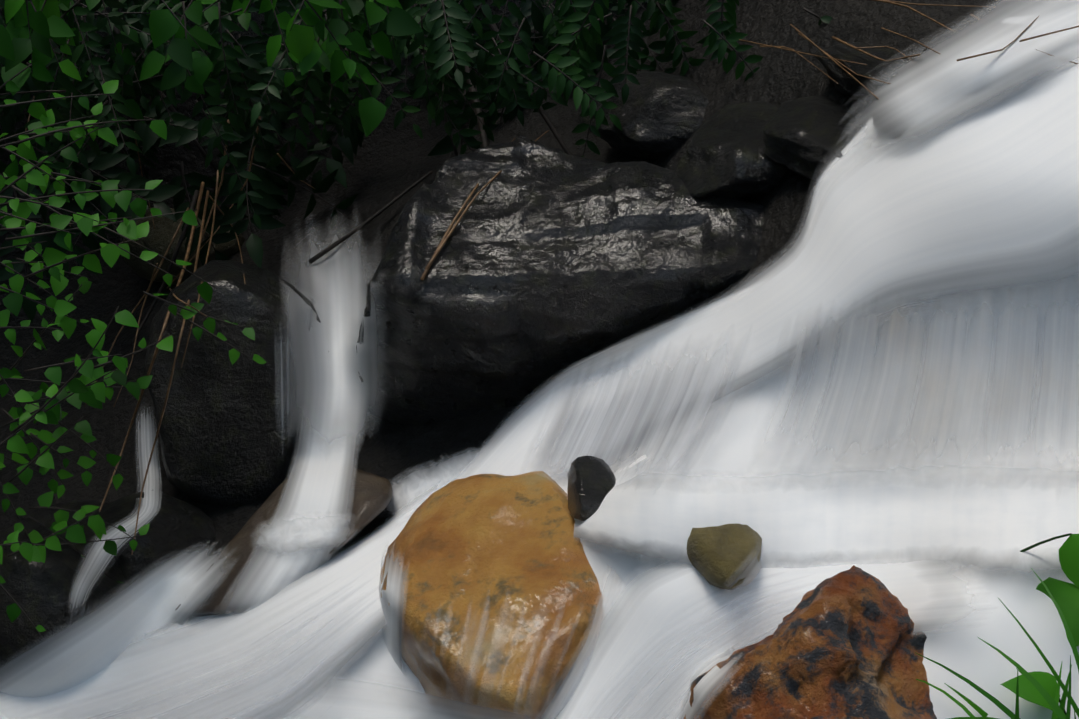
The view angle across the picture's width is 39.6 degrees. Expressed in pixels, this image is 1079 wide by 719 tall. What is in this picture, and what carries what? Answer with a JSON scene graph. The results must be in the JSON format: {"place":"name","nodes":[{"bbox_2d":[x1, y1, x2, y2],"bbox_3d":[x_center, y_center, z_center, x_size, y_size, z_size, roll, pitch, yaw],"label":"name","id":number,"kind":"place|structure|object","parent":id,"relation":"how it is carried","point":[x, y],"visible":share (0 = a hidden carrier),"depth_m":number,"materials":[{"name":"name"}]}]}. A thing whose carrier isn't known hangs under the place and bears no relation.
{"place":"outdoors","nodes":[
{"label":"outdoors","id":0,"kind":"place"},
{"bbox_2d":[4,580,378,718],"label":"flowing water","id":1,"kind":"structure","parent":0,"point":[210,667],"depth_m":2.15,"materials":[{"name":"white liquid"}]},
{"bbox_2d":[267,651,550,718],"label":"flowing water","id":2,"kind":"structure","parent":0,"point":[339,703],"depth_m":2.07,"materials":[{"name":"white liquid"}]},
{"bbox_2d":[0,0,1042,622],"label":"ground","id":3,"kind":"structure","parent":0,"point":[390,164],"depth_m":3.02,"materials":[{"name":"black soil"}]},
{"bbox_2d":[0,499,130,675],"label":"rock","id":4,"kind":"object","parent":3,"relation":"on","point":[39,592],"visible":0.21,"depth_m":2.42,"materials":[{"name":"black stone"}]},
{"bbox_2d":[68,402,164,617],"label":"small waterfall","id":5,"kind":"structure","parent":3,"relation":"on","point":[97,556],"depth_m":2.55,"materials":[{"name":"white liquid"}]},
{"bbox_2d":[0,541,238,696],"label":"water","id":6,"kind":"structure","parent":3,"relation":"on","point":[97,643],"depth_m":2.42,"materials":[{"name":"white liquid"}]},
{"bbox_2d":[89,491,215,588],"bbox_3d":[-0.686,0.336,2.632,0.243,0.196,0.211,21,34,35],"label":"rock","id":7,"kind":"object","parent":3,"relation":"on","point":[179,525],"visible":0.38,"depth_m":2.57,"materials":[{"name":"black stone"}]},
{"bbox_2d":[122,207,244,284],"bbox_3d":[-0.781,-0.247,3.274,0.258,0.158,0.224,20,33,34],"label":"rock","id":8,"kind":"object","parent":3,"relation":"on","point":[158,238],"visible":0.46,"depth_m":3.19,"materials":[{"name":"black stone"}]},
{"bbox_2d":[0,0,422,638],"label":"vine","id":9,"kind":"object","parent":3,"relation":"on","point":[46,24],"depth_m":2.32,"materials":[{"name":"green plant"}]},
{"bbox_2d":[145,260,320,506],"bbox_3d":[-0.552,0.051,2.726,0.337,0.476,0.346,1,27,1],"label":"dark rock","id":10,"kind":"object","parent":3,"relation":"on","point":[222,444],"visible":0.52,"depth_m":2.60,"materials":[{"name":"black stone"}]},
{"bbox_2d":[131,171,432,343],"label":"twigs","id":11,"kind":"object","parent":3,"relation":"on","point":[325,250],"visible":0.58,"depth_m":3.06,"materials":[{"name":"brown wood"}]},
{"bbox_2d":[175,467,392,617],"bbox_3d":[-0.410,0.310,2.467,0.326,0.244,0.320,15,31,27],"label":"rock slab","id":12,"kind":"object","parent":3,"relation":"on","point":[369,501],"visible":0.27,"depth_m":2.42,"materials":[{"name":"stone"}]},
{"bbox_2d":[208,222,373,620],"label":"waterfall","id":13,"kind":"object","parent":12,"relation":"on","point":[318,487],"visible":0.25,"depth_m":2.42,"materials":[{"name":"white liquid"}]},
{"bbox_2d":[279,206,386,455],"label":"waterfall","id":14,"kind":"structure","parent":13,"relation":"on","point":[336,360],"depth_m":2.68,"materials":[{"name":"white liquid"}]},
{"bbox_2d":[250,510,360,558],"bbox_3d":[-0.418,0.263,2.395,0.326,0.151,0.144,16,31,28],"label":"waterfall spray","id":15,"kind":"object","parent":12,"relation":"on","point":[300,533],"visible":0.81,"depth_m":2.34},
{"bbox_2d":[378,440,491,515],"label":"flowing water","id":16,"kind":"structure","parent":12,"relation":"on","point":[413,488],"depth_m":2.45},
{"bbox_2d":[269,322,307,494],"bbox_3d":[-0.448,0.006,2.683,0.123,0.345,0.675,-2,27,-4],"label":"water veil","id":17,"kind":"object","parent":3,"relation":"on","point":[282,402],"visible":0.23,"depth_m":2.58,"materials":[{"name":"white liquid"}]},
{"bbox_2d":[0,0,648,322],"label":"leaves","id":18,"kind":"object","parent":3,"relation":"on","point":[269,187],"depth_m":3.12,"materials":[{"name":"green plant"}]},
{"bbox_2d":[0,0,832,228],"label":"fronds","id":19,"kind":"object","parent":3,"relation":"on","point":[438,54],"depth_m":2.72,"materials":[{"name":"green plant"}]},
{"bbox_2d":[381,471,602,718],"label":"orange rock","id":20,"kind":"object","parent":3,"relation":"on","point":[464,545],"visible":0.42,"depth_m":2.00,"materials":[{"name":"orange stone"}]},
{"bbox_2d":[379,543,408,672],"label":"water","id":21,"kind":"structure","parent":20,"relation":"on","point":[391,595],"depth_m":2.08,"materials":[{"name":"white liquid"}]},
{"bbox_2d":[401,591,581,718],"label":"flowing water","id":22,"kind":"structure","parent":20,"relation":"on","point":[553,678],"depth_m":1.91,"materials":[{"name":"white liquid"}]},
{"bbox_2d":[567,455,615,520],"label":"small rock","id":23,"kind":"object","parent":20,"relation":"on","point":[591,481],"visible":0.71,"depth_m":2.08,"materials":[{"name":"black stone"}]},
{"bbox_2d":[0,12,1078,718],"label":"flowing water","id":24,"kind":"structure","parent":3,"relation":"on","point":[730,451],"depth_m":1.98,"materials":[{"name":"white liquid"}]},
{"bbox_2d":[356,136,765,426],"bbox_3d":[0.081,-0.110,2.646,0.786,0.532,0.532,1,27,1],"label":"boulder","id":25,"kind":"object","parent":3,"relation":"on","point":[548,264],"visible":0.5,"depth_m":2.43,"materials":[{"name":"black stone"}]},
{"bbox_2d":[25,96,548,554],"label":"dry stalks","id":26,"kind":"object","parent":25,"relation":"on","point":[446,236],"visible":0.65,"depth_m":2.73,"materials":[{"name":"brown plant"}]},
{"bbox_2d":[581,71,708,159],"bbox_3d":[0.235,-0.466,2.852,0.312,0.159,0.276,1,27,1],"label":"rock","id":27,"kind":"object","parent":3,"relation":"on","point":[659,114],"visible":0.58,"depth_m":2.76,"materials":[{"name":"grey stone"}]},
{"bbox_2d":[686,523,761,588],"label":"small rock","id":28,"kind":"object","parent":3,"relation":"on","point":[717,556],"visible":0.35,"depth_m":1.87,"materials":[{"name":"green stone"}]},
{"bbox_2d":[724,546,761,589],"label":"flowing water","id":29,"kind":"structure","parent":28,"relation":"on","point":[752,575],"depth_m":1.86,"materials":[{"name":"white liquid"}]},
{"bbox_2d":[675,101,791,199],"bbox_3d":[0.375,-0.349,2.548,0.228,0.148,0.355,16,31,29],"label":"rock","id":30,"kind":"object","parent":3,"relation":"on","point":[725,156],"visible":0.69,"depth_m":2.45,"materials":[{"name":"black stone"}]},
{"bbox_2d":[546,556,994,718],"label":"water","id":31,"kind":"structure","parent":3,"relation":"on","point":[922,591],"depth_m":1.86,"materials":[{"name":"white liquid"}]},
{"bbox_2d":[684,565,936,718],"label":"rock","id":32,"kind":"object","parent":3,"relation":"on","point":[847,644],"visible":0.9,"depth_m":1.64,"materials":[{"name":"brown stone"}]},
{"bbox_2d":[678,637,749,718],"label":"flowing water","id":33,"kind":"structure","parent":32,"relation":"on","point":[706,682],"depth_m":1.67,"materials":[{"name":"white liquid"}]},
{"bbox_2d":[762,96,861,181],"bbox_3d":[0.471,-0.356,2.396,0.202,0.092,0.310,-17,32,-30],"label":"rock","id":34,"kind":"object","parent":3,"relation":"on","point":[801,136],"visible":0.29,"depth_m":2.35,"materials":[{"name":"black stone"}]},
{"bbox_2d":[815,42,909,107],"bbox_3d":[0.533,-0.452,2.388,0.171,0.085,0.281,1,27,1],"label":"rock","id":35,"kind":"object","parent":34,"relation":"on","point":[848,85],"visible":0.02,"depth_m":2.35,"materials":[{"name":"black stone"}]},
{"bbox_2d":[872,72,908,137],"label":"water","id":36,"kind":"structure","parent":3,"relation":"on","point":[893,78],"depth_m":2.23,"materials":[{"name":"white liquid"}]},
{"bbox_2d":[739,0,1078,101],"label":"twigs","id":37,"kind":"object","parent":3,"relation":"on","point":[852,46],"visible":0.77,"depth_m":2.30,"materials":[{"name":"brown wood"}]},
{"bbox_2d":[915,23,997,68],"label":"water","id":38,"kind":"structure","parent":3,"relation":"on","point":[940,41],"depth_m":2.17,"materials":[{"name":"white liquid"}]},
{"bbox_2d":[915,534,1078,718],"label":"bank plants","id":39,"kind":"object","parent":3,"relation":"on","point":[1040,688],"visible":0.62,"depth_m":1.61,"materials":[{"name":"green plant"}]},
{"bbox_2d":[996,533,1071,714],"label":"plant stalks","id":40,"kind":"object","parent":3,"relation":"on","point":[1041,542],"visible":0.62,"depth_m":1.66,"materials":[{"name":"brown plant"}]},
{"bbox_2d":[535,478,640,718],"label":"flowing water","id":41,"kind":"structure","parent":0,"point":[566,696],"depth_m":1.91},
{"bbox_2d":[521,327,750,493],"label":"waterfall","id":42,"kind":"object","parent":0,"point":[615,420],"visible":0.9,"depth_m":2.23,"materials":[{"name":"white liquid"}]},
{"bbox_2d":[581,572,812,718],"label":"flowing water","id":43,"kind":"structure","parent":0,"point":[723,635],"depth_m":1.80,"materials":[{"name":"white liquid"}]},
{"bbox_2d":[544,445,1078,583],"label":"flowing water","id":44,"kind":"structure","parent":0,"point":[998,519],"depth_m":1.91,"materials":[{"name":"white liquid"}]},
{"bbox_2d":[747,285,1078,496],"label":"waterfall","id":45,"kind":"structure","parent":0,"point":[849,421],"depth_m":1.90,"materials":[{"name":"white liquid"}]},
{"bbox_2d":[836,0,1078,166],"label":"water","id":46,"kind":"structure","parent":0,"point":[942,84],"depth_m":2.09,"materials":[{"name":"white liquid"}]}
]}

